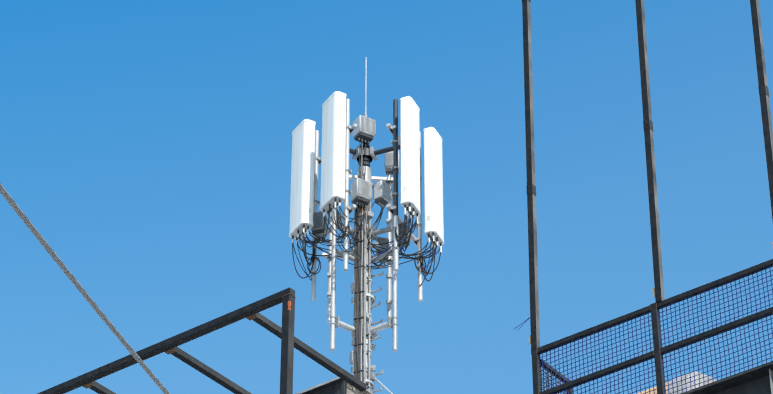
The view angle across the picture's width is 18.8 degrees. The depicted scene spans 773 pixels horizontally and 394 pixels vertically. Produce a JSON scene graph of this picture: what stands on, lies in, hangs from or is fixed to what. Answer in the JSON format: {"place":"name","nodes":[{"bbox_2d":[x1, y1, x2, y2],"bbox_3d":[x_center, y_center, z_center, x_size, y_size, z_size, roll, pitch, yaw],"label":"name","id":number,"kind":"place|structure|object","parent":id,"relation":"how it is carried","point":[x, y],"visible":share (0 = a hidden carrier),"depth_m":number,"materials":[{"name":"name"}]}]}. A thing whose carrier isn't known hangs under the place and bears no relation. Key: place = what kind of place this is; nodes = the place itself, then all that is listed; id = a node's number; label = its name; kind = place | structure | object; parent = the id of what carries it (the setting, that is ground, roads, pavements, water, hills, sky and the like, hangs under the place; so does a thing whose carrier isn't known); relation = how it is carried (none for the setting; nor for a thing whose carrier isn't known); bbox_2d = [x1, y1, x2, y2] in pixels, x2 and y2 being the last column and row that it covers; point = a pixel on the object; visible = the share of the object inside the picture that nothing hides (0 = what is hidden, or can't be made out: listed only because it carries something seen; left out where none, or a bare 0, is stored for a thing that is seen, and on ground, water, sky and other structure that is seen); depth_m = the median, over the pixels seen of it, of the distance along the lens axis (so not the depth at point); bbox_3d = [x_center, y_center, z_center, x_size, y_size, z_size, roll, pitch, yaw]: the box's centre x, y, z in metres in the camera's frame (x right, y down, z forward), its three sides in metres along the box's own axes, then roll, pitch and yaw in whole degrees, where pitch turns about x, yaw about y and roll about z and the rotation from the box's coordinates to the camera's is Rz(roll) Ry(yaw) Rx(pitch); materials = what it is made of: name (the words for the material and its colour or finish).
{"place":"outdoors","nodes":[
{"label":"outdoors","id":0,"kind":"place"},
{"bbox_2d":[0,0,772,393],"label":"sky","id":1,"kind":"structure","parent":0,"point":[148,143],"materials":[{"name":"blue"}]},
{"bbox_3d":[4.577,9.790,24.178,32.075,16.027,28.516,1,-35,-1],"label":"building","id":2,"kind":"object","parent":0,"visible":0},
{"bbox_2d":[0,183,169,393],"bbox_3d":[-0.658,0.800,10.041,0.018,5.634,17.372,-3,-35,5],"label":"cable","id":3,"kind":"object","parent":2,"relation":"attached to","point":[54,256],"visible":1,"depth_m":7.10,"materials":[{"name":"grey metal"}]},
{"bbox_2d":[295,377,374,393],"bbox_3d":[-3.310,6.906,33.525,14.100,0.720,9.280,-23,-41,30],"label":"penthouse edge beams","id":4,"kind":"structure","parent":2,"relation":"on","point":[337,385],"depth_m":27.36,"materials":[{"name":"metal"}]},
{"bbox_2d":[37,0,772,393],"bbox_3d":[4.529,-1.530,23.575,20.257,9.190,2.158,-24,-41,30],"label":"steel roof frame","id":5,"kind":"object","parent":2,"relation":"on","point":[285,334],"visible":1,"depth_m":23.44,"materials":[{"name":"black metal"}]},
{"bbox_2d":[539,266,772,393],"bbox_3d":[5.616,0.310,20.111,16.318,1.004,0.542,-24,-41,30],"label":"wire mesh","id":6,"kind":"object","parent":5,"relation":"on","point":[547,380],"visible":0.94,"depth_m":21.72,"materials":[{"name":"black metal"}]},
{"bbox_2d":[637,371,716,393],"bbox_3d":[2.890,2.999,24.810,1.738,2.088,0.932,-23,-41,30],"label":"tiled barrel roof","id":7,"kind":"structure","parent":2,"relation":"on","point":[687,384],"depth_m":24.72,"materials":[{"name":"beige tile"}]},
{"bbox_2d":[683,362,772,393],"bbox_3d":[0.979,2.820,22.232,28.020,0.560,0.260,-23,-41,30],"label":"roof","id":8,"kind":"structure","parent":2,"relation":"on","point":[758,380],"depth_m":20.99,"materials":[{"name":"metal"}]},
{"label":"ground","id":9,"kind":"structure","parent":0,"visible":0},
{"bbox_2d":[289,57,443,393],"bbox_3d":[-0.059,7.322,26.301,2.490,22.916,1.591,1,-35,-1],"label":"cell tower","id":10,"kind":"structure","parent":9,"relation":"on","point":[332,160],"depth_m":31.23,"materials":[{"name":"metal"}]},
{"bbox_2d":[292,140,441,381],"bbox_3d":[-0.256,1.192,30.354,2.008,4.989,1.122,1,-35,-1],"label":"cables","id":11,"kind":"object","parent":10,"relation":"attached to","point":[360,215],"visible":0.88,"depth_m":30.84,"materials":[{"name":"rubber"}]}
]}

